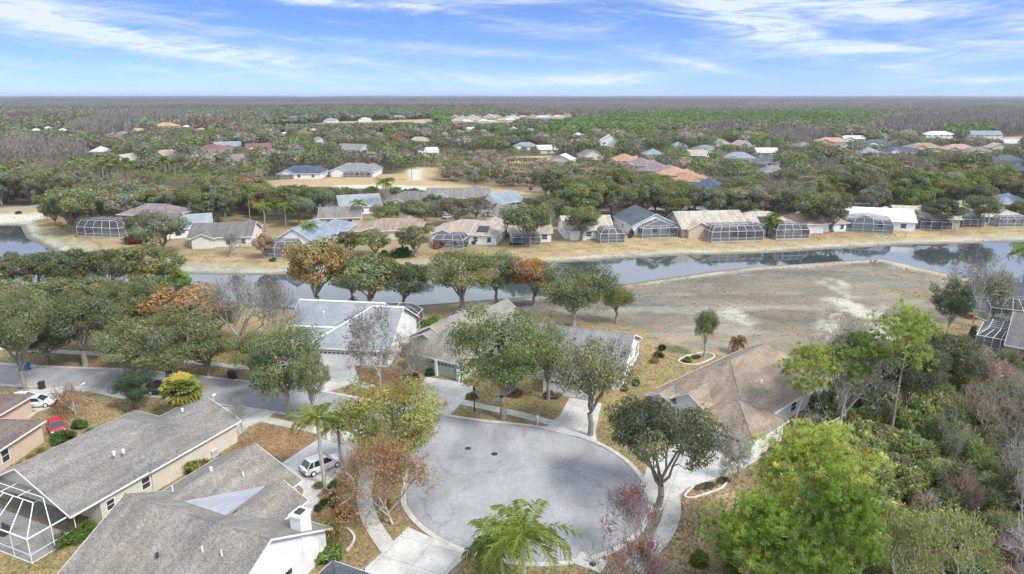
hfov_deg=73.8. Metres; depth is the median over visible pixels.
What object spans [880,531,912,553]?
pepper shrub
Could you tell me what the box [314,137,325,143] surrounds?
bungalow
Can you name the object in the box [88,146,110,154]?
bungalow
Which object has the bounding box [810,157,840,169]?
bare tree
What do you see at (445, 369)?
garage door
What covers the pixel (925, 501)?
vine thicket
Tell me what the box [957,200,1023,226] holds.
bungalow
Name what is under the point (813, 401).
shrub
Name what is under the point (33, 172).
bare tree
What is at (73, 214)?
live oak
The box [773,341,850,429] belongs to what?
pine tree
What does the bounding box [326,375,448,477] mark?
yellowing tree
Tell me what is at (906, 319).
pine tree
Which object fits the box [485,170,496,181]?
marsh shrub
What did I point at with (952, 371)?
vine thicket
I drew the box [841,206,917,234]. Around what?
bungalow
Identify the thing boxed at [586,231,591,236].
window
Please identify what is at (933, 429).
vine thicket
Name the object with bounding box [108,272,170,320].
live oak
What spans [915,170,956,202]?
live oak
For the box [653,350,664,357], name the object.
shrub
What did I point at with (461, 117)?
villa
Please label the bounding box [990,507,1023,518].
shrub
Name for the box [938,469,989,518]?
bare tree
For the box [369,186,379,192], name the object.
live oak
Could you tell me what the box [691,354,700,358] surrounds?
shrub
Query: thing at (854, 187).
live oak
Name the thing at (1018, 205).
live oak
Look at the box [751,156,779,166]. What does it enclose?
bungalow
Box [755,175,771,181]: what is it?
bare tree
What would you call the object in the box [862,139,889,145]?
bungalow
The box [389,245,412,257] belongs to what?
shrub
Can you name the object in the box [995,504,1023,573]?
dead tree
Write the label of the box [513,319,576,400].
live oak
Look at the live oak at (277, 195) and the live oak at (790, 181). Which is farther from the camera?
the live oak at (790, 181)
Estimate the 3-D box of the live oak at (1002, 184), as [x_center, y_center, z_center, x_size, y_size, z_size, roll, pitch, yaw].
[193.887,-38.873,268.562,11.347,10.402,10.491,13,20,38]
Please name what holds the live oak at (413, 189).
on the ground at (862, 292)
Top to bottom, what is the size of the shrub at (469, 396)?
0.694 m
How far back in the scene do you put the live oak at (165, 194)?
223.13 m
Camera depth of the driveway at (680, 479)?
74.73 m
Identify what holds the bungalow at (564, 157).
on the ground at (862, 292)
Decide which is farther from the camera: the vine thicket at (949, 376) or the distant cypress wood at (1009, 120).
the distant cypress wood at (1009, 120)
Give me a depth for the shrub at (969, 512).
65.52 m
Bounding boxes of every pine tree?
[486,126,498,131]
[495,131,507,135]
[503,130,516,142]
[516,131,529,142]
[523,130,531,141]
[528,130,539,142]
[689,486,826,573]
[702,507,862,573]
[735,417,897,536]
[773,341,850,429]
[790,455,899,573]
[825,328,894,421]
[865,298,949,426]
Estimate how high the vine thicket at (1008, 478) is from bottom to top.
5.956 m
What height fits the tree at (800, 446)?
15.955 m
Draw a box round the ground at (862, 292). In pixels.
[0,116,1023,573]
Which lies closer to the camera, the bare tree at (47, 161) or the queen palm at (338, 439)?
the queen palm at (338, 439)
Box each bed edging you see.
[27,407,49,418]
[329,471,355,505]
[345,527,355,551]
[678,352,714,364]
[684,475,726,498]
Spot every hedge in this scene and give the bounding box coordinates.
[50,518,97,549]
[421,315,438,326]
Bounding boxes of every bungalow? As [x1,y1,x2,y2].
[0,393,46,471]
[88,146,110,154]
[115,153,141,160]
[132,128,143,130]
[150,149,175,157]
[165,213,212,238]
[186,219,262,248]
[197,144,233,150]
[212,141,241,147]
[225,154,250,161]
[245,143,273,149]
[263,218,338,257]
[276,165,328,179]
[287,299,422,366]
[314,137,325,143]
[317,206,363,225]
[318,560,371,573]
[323,118,338,121]
[325,219,356,237]
[329,163,382,176]
[335,193,382,213]
[338,143,373,151]
[355,214,425,240]
[358,117,371,120]
[384,190,429,207]
[406,298,531,381]
[411,137,428,142]
[418,147,438,156]
[426,185,490,198]
[428,216,508,248]
[484,191,523,208]
[489,203,529,219]
[507,218,552,244]
[513,142,535,149]
[518,322,642,399]
[535,145,559,153]
[549,153,575,162]
[557,215,624,242]
[577,149,602,159]
[609,154,640,164]
[612,205,677,237]
[623,158,656,169]
[638,162,672,172]
[641,149,663,156]
[645,343,837,459]
[657,166,693,177]
[666,208,763,242]
[668,142,687,147]
[673,171,711,185]
[687,149,709,157]
[690,145,719,152]
[693,177,721,187]
[711,138,730,146]
[723,152,755,158]
[731,140,755,146]
[741,208,809,239]
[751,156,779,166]
[753,147,777,156]
[756,165,781,174]
[782,211,849,232]
[792,142,807,147]
[813,137,850,144]
[831,142,853,148]
[840,135,865,141]
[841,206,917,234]
[857,147,878,153]
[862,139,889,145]
[877,146,919,153]
[882,133,891,138]
[888,204,962,229]
[901,143,940,150]
[938,144,970,150]
[955,147,996,153]
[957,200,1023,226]
[963,281,1023,320]
[975,311,1023,357]
[982,142,1005,149]
[992,155,1023,165]
[994,193,1023,208]
[1002,139,1019,144]
[1010,163,1023,171]
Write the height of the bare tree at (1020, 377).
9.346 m
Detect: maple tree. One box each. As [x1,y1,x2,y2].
[101,135,111,148]
[133,281,228,335]
[235,177,259,203]
[249,188,274,218]
[251,233,273,258]
[257,156,274,175]
[385,135,405,141]
[388,137,408,142]
[390,130,405,135]
[399,134,411,140]
[436,137,450,146]
[455,125,466,131]
[507,256,560,305]
[566,134,581,153]
[825,145,852,152]
[901,164,919,171]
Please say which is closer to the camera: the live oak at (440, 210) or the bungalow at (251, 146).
the live oak at (440, 210)
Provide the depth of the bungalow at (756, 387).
85.79 m
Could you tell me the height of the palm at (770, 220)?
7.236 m
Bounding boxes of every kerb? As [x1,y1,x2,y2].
[0,363,486,421]
[0,384,652,566]
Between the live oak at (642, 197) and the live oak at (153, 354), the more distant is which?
the live oak at (642, 197)
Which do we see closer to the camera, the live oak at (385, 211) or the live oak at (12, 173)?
the live oak at (385, 211)
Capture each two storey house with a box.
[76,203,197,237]
[157,123,180,127]
[599,134,620,146]
[920,131,954,139]
[966,131,1002,140]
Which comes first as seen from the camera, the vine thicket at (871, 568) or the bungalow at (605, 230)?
the vine thicket at (871, 568)
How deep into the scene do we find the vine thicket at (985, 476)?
71.12 m
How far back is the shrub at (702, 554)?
60.12 m
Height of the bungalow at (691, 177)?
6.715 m
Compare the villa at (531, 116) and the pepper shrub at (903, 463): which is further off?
the villa at (531, 116)
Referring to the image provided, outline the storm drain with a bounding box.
[574,551,607,573]
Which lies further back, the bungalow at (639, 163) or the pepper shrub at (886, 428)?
the bungalow at (639, 163)
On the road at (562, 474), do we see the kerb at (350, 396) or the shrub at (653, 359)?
the kerb at (350, 396)
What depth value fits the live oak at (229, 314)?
114.52 m
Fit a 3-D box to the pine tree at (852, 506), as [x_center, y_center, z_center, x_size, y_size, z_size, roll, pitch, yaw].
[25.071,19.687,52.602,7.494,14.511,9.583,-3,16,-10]
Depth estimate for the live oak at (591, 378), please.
79.81 m
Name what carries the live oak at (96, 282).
on the ground at (862, 292)
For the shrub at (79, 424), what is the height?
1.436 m
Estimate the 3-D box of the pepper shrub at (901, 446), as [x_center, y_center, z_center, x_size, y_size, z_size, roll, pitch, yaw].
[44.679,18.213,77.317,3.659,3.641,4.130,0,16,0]
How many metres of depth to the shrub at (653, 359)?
105.69 m
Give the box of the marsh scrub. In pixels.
[423,147,636,171]
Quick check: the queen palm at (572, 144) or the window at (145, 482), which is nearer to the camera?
the window at (145, 482)
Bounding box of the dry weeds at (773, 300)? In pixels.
[533,265,946,349]
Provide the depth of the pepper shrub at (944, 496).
66.40 m
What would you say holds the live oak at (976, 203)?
on the ground at (862, 292)
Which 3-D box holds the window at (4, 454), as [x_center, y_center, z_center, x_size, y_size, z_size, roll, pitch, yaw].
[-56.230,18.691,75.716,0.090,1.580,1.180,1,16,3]
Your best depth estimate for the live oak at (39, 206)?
224.37 m
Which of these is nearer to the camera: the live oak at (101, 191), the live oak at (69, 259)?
the live oak at (69, 259)
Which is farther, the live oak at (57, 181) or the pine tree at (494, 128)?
the pine tree at (494, 128)
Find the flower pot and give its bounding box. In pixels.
[326,484,333,493]
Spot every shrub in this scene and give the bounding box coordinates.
[48,429,77,445]
[70,418,88,428]
[82,427,94,433]
[120,233,149,243]
[182,458,208,472]
[311,481,324,489]
[314,503,322,511]
[314,541,344,563]
[319,498,329,506]
[329,492,338,500]
[329,504,358,521]
[330,479,341,487]
[376,496,392,507]
[377,250,389,257]
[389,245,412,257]
[403,372,419,380]
[425,368,434,376]
[432,239,444,248]
[443,170,453,179]
[454,169,464,180]
[457,167,468,178]
[466,392,477,399]
[471,173,482,179]
[477,174,487,181]
[479,169,488,175]
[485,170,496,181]
[490,168,501,175]
[495,178,503,185]
[505,174,520,186]
[507,387,523,396]
[542,390,562,398]
[568,166,580,173]
[620,384,627,391]
[631,377,639,385]
[650,356,659,362]
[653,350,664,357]
[658,343,666,350]
[681,356,691,362]
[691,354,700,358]
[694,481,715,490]
[716,477,730,483]
[721,555,743,573]
[765,489,794,506]
[773,471,798,491]
[785,421,815,436]
[787,489,820,520]
[801,468,817,486]
[807,392,829,408]
[808,415,829,427]
[815,401,835,416]
[816,422,857,436]
[824,377,843,401]
[824,407,861,427]
[824,443,861,463]
[831,396,852,410]
[833,432,858,444]
[843,552,861,573]
[846,454,869,473]
[847,388,865,407]
[848,381,870,394]
[848,419,883,433]
[852,422,872,439]
[852,523,881,541]
[853,437,872,450]
[853,477,888,497]
[854,405,885,423]
[855,466,881,477]
[857,447,888,467]
[862,394,889,413]
[866,461,898,481]
[867,435,893,453]
[869,492,911,528]
[870,384,895,397]
[870,422,905,441]
[870,501,899,531]
[872,471,902,502]
[873,429,891,441]
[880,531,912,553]
[882,408,904,426]
[883,451,912,478]
[885,426,927,446]
[886,391,908,406]
[887,404,902,411]
[891,435,924,456]
[893,387,932,399]
[896,413,916,432]
[897,465,933,491]
[897,474,926,503]
[899,409,920,416]
[900,439,937,464]
[907,396,946,416]
[907,509,944,544]
[909,411,933,434]
[909,459,937,483]
[920,438,945,457]
[922,487,960,517]
[925,455,958,472]
[926,395,954,407]
[929,389,948,398]
[937,415,957,428]
[944,551,995,573]
[957,314,979,319]
[959,506,993,531]
[967,325,976,344]
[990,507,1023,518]
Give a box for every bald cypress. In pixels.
[2,151,7,161]
[47,150,57,161]
[59,148,67,161]
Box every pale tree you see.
[871,500,951,573]
[896,499,1011,573]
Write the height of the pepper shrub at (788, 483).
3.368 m
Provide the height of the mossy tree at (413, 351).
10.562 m
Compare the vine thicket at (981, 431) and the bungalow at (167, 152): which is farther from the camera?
the bungalow at (167, 152)
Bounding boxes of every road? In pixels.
[0,204,42,209]
[0,365,645,560]
[316,203,881,210]
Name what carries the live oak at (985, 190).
on the ground at (862, 292)
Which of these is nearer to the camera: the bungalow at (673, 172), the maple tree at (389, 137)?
the bungalow at (673, 172)
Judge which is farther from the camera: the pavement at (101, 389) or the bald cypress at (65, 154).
the bald cypress at (65, 154)
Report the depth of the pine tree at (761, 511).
51.33 m
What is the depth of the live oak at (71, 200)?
200.82 m
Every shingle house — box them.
[0,397,241,563]
[57,443,332,573]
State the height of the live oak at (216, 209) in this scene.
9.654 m
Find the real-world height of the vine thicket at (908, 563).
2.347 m
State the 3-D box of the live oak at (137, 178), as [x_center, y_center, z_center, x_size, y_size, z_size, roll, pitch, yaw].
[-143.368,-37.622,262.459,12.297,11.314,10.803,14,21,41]
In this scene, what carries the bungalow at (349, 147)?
on the ground at (862, 292)
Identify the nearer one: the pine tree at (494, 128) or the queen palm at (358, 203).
the queen palm at (358, 203)
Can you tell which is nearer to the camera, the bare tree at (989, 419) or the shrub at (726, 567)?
the shrub at (726, 567)
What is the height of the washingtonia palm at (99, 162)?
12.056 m
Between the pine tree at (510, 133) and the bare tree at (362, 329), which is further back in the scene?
the pine tree at (510, 133)
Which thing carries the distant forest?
on the ground at (862, 292)
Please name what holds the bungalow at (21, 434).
on the ground at (862, 292)
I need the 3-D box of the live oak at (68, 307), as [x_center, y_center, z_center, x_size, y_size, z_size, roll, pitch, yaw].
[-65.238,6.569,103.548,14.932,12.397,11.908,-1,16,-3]
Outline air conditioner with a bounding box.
[211,448,218,457]
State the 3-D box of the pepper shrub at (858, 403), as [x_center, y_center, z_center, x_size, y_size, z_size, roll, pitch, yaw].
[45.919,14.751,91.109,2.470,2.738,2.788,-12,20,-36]
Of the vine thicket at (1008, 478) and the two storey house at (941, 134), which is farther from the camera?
the two storey house at (941, 134)
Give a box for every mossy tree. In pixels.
[379,324,434,391]
[717,402,754,485]
[794,305,901,434]
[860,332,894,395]
[942,247,1023,325]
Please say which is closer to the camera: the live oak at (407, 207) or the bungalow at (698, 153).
the live oak at (407, 207)
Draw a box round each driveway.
[21,389,63,410]
[222,406,273,436]
[282,429,360,495]
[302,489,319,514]
[313,363,358,392]
[365,527,467,573]
[413,377,472,414]
[544,398,601,440]
[641,442,760,509]
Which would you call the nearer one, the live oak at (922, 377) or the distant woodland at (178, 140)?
the live oak at (922, 377)
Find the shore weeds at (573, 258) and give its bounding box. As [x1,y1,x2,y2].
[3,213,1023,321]
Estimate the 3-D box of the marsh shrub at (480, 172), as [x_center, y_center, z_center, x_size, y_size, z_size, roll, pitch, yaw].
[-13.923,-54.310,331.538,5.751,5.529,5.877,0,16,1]
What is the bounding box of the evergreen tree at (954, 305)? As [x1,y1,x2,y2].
[929,277,976,333]
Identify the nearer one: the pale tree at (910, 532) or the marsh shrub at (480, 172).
the pale tree at (910, 532)
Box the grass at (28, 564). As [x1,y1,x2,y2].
[0,322,1023,573]
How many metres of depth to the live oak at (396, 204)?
227.35 m
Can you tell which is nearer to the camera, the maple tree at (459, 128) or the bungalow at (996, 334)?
the bungalow at (996, 334)
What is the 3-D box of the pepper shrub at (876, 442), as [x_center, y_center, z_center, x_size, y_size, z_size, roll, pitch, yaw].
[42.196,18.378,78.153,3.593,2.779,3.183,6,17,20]
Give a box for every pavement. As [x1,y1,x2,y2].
[0,347,372,387]
[17,386,125,398]
[260,417,321,433]
[356,465,392,552]
[460,400,553,424]
[625,494,680,572]
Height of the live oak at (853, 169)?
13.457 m
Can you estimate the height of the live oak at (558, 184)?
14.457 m
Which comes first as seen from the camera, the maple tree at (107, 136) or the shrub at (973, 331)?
the shrub at (973, 331)
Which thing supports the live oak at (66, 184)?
on the ground at (862, 292)
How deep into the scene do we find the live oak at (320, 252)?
132.54 m
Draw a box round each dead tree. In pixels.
[817,319,899,414]
[978,395,1023,510]
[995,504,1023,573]
[997,430,1023,545]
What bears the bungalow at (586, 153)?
on the ground at (862, 292)
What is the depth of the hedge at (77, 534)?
63.11 m
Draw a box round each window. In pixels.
[0,447,10,464]
[105,497,115,511]
[140,474,150,491]
[283,566,292,573]
[542,234,547,239]
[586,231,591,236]
[790,401,796,412]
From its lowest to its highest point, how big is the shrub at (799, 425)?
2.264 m
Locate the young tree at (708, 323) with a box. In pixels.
[694,307,720,356]
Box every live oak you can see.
[0,171,17,195]
[0,172,51,203]
[0,173,10,204]
[0,251,19,283]
[0,278,45,296]
[0,284,54,390]
[1,306,90,364]
[7,250,63,282]
[8,169,26,197]
[19,275,107,317]
[26,167,52,193]
[30,186,99,233]
[31,289,129,366]
[36,203,47,220]
[37,203,59,225]
[40,165,59,189]
[43,168,80,184]
[43,247,103,279]
[47,275,115,311]
[49,175,76,189]
[55,179,97,190]
[59,210,79,219]
[60,170,102,184]
[71,184,94,216]
[73,276,164,329]
[77,246,129,280]
[81,186,122,215]
[87,320,161,370]
[88,302,224,376]
[89,178,140,211]
[96,192,139,216]
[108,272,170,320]
[109,241,187,280]
[120,213,153,244]
[123,175,154,183]
[124,189,160,207]
[127,182,171,202]
[128,209,192,254]
[133,171,163,184]
[148,187,181,205]
[159,267,192,294]
[167,175,194,186]
[169,182,203,208]
[176,329,236,375]
[181,172,211,183]
[185,301,242,331]
[186,191,237,222]
[189,176,202,186]
[194,175,234,191]
[195,169,215,175]
[202,193,220,221]
[208,175,241,180]
[208,178,240,189]
[208,180,243,213]
[215,188,241,217]
[219,170,243,175]
[220,331,280,370]
[224,164,261,174]
[232,181,254,207]
[237,170,267,184]
[241,188,268,214]
[242,314,325,415]
[245,183,272,198]
[263,185,300,222]
[281,194,315,223]
[281,235,355,299]
[282,184,297,187]
[285,185,306,216]
[285,348,331,421]
[296,184,331,217]
[315,186,335,206]
[325,251,401,301]
[329,231,360,255]
[332,188,346,203]
[335,271,355,294]
[340,188,359,194]
[354,228,391,253]
[359,188,374,193]
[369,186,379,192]
[371,204,400,218]
[381,262,430,302]
[383,201,395,205]
[388,202,401,217]
[389,187,404,194]
[395,225,434,256]
[398,199,435,216]
[409,188,423,191]
[412,201,435,220]
[421,194,450,215]
[423,247,501,308]
[433,201,445,216]
[434,197,474,219]
[443,301,560,420]
[467,196,490,219]
[477,248,518,303]
[498,202,556,246]
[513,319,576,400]
[522,197,533,205]
[525,164,565,196]
[532,196,544,206]
[539,261,620,326]
[543,195,570,226]
[548,176,577,209]
[549,333,642,436]
[551,182,602,209]
[554,173,572,179]
[561,206,601,240]
[566,174,591,182]
[570,178,607,209]
[590,174,608,182]
[598,282,636,322]
[600,182,629,217]
[602,172,640,206]
[602,175,627,184]
[603,167,638,179]
[603,392,732,508]
[625,179,664,209]
[626,181,651,206]
[629,173,643,181]
[644,174,673,183]
[649,179,698,212]
[650,179,664,213]
[651,190,691,214]
[687,190,697,210]
[688,186,726,209]
[710,186,744,209]
[719,177,742,188]
[722,177,761,206]
[725,185,775,211]
[749,177,771,205]
[749,184,776,210]
[768,188,799,215]
[770,169,804,184]
[771,177,800,187]
[777,167,815,175]
[788,177,831,193]
[792,185,819,193]
[792,189,833,219]
[795,172,812,177]
[796,175,826,183]
[809,191,855,231]
[812,177,838,192]
[817,174,838,186]
[823,166,850,192]
[833,173,875,205]
[837,172,859,196]
[843,164,874,176]
[853,184,892,206]
[857,171,885,179]
[867,184,911,207]
[870,178,895,206]
[874,322,987,384]
[877,339,951,408]
[887,172,933,204]
[890,168,920,195]
[893,186,935,205]
[915,167,948,191]
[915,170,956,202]
[920,197,970,219]
[934,182,969,201]
[936,171,965,201]
[943,340,1000,383]
[949,178,976,200]
[954,169,991,180]
[961,183,996,198]
[961,194,1005,226]
[964,174,998,195]
[972,268,1020,305]
[985,164,1019,194]
[989,175,1021,193]
[1003,204,1015,211]
[1007,181,1023,196]
[1010,200,1023,214]
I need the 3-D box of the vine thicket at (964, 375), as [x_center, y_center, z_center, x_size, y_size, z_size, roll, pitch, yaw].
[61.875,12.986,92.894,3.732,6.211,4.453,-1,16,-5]
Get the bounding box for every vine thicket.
[848,537,906,573]
[889,546,925,573]
[908,486,943,513]
[918,412,962,454]
[928,379,960,395]
[934,456,982,489]
[937,513,998,557]
[938,403,971,428]
[939,427,982,463]
[940,364,960,376]
[941,373,956,389]
[944,390,969,413]
[948,466,978,509]
[949,364,980,395]
[955,418,969,432]
[961,438,997,475]
[965,375,1009,411]
[965,391,996,425]
[969,426,1002,450]
[970,358,1004,384]
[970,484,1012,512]
[977,469,1003,503]
[978,391,1000,416]
[980,507,1021,540]
[982,434,1006,466]
[984,347,998,363]
[987,422,1009,442]
[988,452,1022,477]
[989,460,1023,510]
[993,347,1023,369]
[997,359,1017,382]
[1000,396,1023,420]
[1000,400,1023,431]
[1002,376,1020,407]
[1003,345,1023,376]
[1004,426,1023,448]
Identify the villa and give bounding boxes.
[451,119,462,122]
[455,115,468,119]
[463,119,473,122]
[466,115,478,118]
[477,119,490,123]
[482,114,495,118]
[495,118,507,122]
[509,114,520,118]
[525,114,536,117]
[534,115,548,118]
[551,115,564,118]
[562,113,571,117]
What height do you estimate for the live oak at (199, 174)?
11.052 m
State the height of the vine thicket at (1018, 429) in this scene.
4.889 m
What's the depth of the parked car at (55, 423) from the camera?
83.72 m
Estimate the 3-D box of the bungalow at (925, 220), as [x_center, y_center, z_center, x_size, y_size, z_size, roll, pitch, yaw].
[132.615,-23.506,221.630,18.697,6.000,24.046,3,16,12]
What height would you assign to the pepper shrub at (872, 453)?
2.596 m
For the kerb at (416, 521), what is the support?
on the road at (562, 474)
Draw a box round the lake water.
[0,226,1023,307]
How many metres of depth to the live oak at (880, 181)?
241.06 m
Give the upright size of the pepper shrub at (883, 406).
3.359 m
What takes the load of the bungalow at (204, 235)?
on the ground at (862, 292)
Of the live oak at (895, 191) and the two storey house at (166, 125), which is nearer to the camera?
the live oak at (895, 191)
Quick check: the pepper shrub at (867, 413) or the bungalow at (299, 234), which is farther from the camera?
the bungalow at (299, 234)
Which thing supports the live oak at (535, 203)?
on the ground at (862, 292)
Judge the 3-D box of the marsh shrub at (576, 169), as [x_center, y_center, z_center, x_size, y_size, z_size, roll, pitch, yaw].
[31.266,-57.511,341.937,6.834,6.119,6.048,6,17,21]
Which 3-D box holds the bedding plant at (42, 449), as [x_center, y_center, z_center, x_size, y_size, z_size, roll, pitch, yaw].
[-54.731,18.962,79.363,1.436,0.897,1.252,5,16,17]
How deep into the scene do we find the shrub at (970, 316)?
127.02 m
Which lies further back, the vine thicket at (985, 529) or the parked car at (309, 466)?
the parked car at (309, 466)
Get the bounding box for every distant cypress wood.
[0,103,1023,140]
[0,125,993,153]
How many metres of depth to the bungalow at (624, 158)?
403.28 m
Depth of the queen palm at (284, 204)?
210.09 m
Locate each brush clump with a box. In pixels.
[910,543,955,573]
[953,547,1010,573]
[990,537,1023,567]
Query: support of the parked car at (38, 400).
on the driveway at (42, 391)
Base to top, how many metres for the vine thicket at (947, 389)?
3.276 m
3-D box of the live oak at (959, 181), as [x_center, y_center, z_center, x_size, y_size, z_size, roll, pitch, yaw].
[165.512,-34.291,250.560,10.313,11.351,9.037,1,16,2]
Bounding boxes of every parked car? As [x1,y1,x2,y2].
[30,394,56,407]
[46,415,67,436]
[148,380,175,396]
[298,453,342,476]
[442,214,453,218]
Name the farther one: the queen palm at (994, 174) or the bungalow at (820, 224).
the queen palm at (994, 174)
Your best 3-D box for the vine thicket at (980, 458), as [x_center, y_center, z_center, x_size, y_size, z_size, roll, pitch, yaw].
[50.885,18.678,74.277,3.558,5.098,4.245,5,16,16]
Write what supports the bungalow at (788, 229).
on the ground at (862, 292)
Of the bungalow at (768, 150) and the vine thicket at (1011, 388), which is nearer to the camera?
the vine thicket at (1011, 388)
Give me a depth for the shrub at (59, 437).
81.27 m
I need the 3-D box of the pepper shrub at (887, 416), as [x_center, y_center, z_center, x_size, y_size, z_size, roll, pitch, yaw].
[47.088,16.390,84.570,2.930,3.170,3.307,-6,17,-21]
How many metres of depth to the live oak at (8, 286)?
121.04 m
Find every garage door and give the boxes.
[319,350,349,364]
[361,352,377,366]
[430,360,454,378]
[549,380,583,398]
[710,428,740,454]
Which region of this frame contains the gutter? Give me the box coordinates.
[404,423,647,561]
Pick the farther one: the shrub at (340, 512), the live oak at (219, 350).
the live oak at (219, 350)
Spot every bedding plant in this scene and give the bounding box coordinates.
[25,453,36,459]
[35,446,45,453]
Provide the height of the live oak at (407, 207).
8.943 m
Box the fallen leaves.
[7,330,792,573]
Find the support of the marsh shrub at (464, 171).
on the ground at (862, 292)
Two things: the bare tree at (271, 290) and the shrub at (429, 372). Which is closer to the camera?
the shrub at (429, 372)
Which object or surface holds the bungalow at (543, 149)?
on the ground at (862, 292)
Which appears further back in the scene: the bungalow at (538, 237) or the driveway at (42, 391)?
the bungalow at (538, 237)
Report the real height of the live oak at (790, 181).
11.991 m
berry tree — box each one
[580,529,678,573]
[597,471,671,571]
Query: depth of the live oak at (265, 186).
241.48 m
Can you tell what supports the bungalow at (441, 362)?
on the ground at (862, 292)
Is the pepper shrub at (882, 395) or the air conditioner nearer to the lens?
the air conditioner
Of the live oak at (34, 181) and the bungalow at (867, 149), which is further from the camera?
the bungalow at (867, 149)
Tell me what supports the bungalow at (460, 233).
on the ground at (862, 292)
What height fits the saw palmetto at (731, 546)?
2.037 m
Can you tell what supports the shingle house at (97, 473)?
on the ground at (862, 292)
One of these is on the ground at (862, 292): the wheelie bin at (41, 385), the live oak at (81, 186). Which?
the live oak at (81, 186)
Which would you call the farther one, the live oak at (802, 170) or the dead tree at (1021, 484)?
the live oak at (802, 170)
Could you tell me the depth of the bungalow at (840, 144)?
502.12 m
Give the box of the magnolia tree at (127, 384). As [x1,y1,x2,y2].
[106,366,157,410]
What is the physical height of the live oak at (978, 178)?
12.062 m
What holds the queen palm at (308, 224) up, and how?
on the ground at (862, 292)
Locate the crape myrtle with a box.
[45,379,89,420]
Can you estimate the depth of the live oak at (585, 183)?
223.11 m
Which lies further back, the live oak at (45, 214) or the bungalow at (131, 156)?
the bungalow at (131, 156)
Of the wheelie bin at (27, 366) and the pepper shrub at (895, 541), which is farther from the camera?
the wheelie bin at (27, 366)
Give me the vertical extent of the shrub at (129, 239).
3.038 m
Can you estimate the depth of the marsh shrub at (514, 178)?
306.99 m
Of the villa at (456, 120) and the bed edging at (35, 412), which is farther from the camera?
the villa at (456, 120)
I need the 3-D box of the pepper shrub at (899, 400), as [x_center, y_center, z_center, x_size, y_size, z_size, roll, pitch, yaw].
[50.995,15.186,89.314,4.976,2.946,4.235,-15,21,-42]
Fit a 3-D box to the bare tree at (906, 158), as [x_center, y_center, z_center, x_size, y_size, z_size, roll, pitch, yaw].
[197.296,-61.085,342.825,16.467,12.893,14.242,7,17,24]
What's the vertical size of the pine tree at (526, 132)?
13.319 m
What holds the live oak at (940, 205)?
on the ground at (862, 292)
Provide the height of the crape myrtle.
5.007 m
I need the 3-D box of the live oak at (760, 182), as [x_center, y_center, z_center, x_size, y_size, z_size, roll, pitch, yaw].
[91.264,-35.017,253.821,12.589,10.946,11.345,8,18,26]
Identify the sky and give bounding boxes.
[0,0,1023,95]
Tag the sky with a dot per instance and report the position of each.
(48, 47)
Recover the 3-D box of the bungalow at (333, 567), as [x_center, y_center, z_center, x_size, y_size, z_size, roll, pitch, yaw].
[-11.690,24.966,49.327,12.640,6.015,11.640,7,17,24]
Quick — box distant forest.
[0,95,1023,110]
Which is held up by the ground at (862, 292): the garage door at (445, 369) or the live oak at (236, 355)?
the live oak at (236, 355)
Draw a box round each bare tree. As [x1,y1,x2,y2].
[11,168,50,195]
[23,162,48,192]
[35,158,64,166]
[57,164,91,174]
[100,161,121,174]
[115,175,141,181]
[142,173,161,183]
[159,174,192,187]
[166,176,195,188]
[167,152,190,173]
[180,272,296,350]
[214,166,226,175]
[220,233,250,256]
[228,398,247,435]
[252,277,306,329]
[320,423,443,539]
[340,290,397,386]
[377,190,387,200]
[420,200,442,220]
[470,200,496,219]
[538,197,548,207]
[606,195,631,220]
[622,185,645,208]
[702,164,724,178]
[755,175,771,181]
[758,178,799,212]
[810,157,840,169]
[818,164,844,171]
[865,156,885,167]
[895,154,922,164]
[915,160,932,166]
[936,400,976,464]
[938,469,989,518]
[953,378,1023,448]
[974,167,996,182]
[986,366,1023,418]
[991,160,1017,167]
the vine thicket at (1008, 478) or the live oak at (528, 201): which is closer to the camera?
the vine thicket at (1008, 478)
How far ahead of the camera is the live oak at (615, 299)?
122.14 m
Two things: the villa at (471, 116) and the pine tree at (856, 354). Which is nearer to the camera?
the pine tree at (856, 354)
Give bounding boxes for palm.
[85,201,102,216]
[96,159,105,180]
[105,164,114,174]
[112,158,119,175]
[122,164,129,175]
[153,173,165,184]
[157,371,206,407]
[160,156,166,171]
[169,159,177,174]
[176,157,184,171]
[240,187,254,218]
[252,202,274,231]
[275,202,293,228]
[284,402,347,485]
[298,221,319,230]
[314,413,361,478]
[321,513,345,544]
[334,405,376,471]
[348,199,367,209]
[374,177,395,204]
[407,164,415,178]
[460,518,532,573]
[470,498,581,573]
[570,143,577,156]
[728,335,747,352]
[753,174,764,180]
[761,215,783,237]
[766,212,783,218]
[836,183,850,206]
[884,162,896,176]
[900,178,914,189]
[929,187,943,199]
[979,162,991,168]
[988,172,1002,188]
[1006,242,1023,281]
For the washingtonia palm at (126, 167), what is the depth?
302.54 m
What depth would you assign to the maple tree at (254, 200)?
226.97 m
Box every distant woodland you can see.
[0,103,1013,140]
[0,126,1023,192]
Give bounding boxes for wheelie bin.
[24,362,30,369]
[37,381,45,389]
[227,370,233,377]
[231,371,236,378]
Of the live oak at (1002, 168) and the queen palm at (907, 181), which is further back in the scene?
the live oak at (1002, 168)
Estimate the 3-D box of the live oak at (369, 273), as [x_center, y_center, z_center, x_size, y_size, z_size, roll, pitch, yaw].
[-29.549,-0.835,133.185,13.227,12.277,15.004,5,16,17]
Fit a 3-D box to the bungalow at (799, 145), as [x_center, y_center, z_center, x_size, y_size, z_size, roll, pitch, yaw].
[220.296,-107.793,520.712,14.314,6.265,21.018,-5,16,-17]

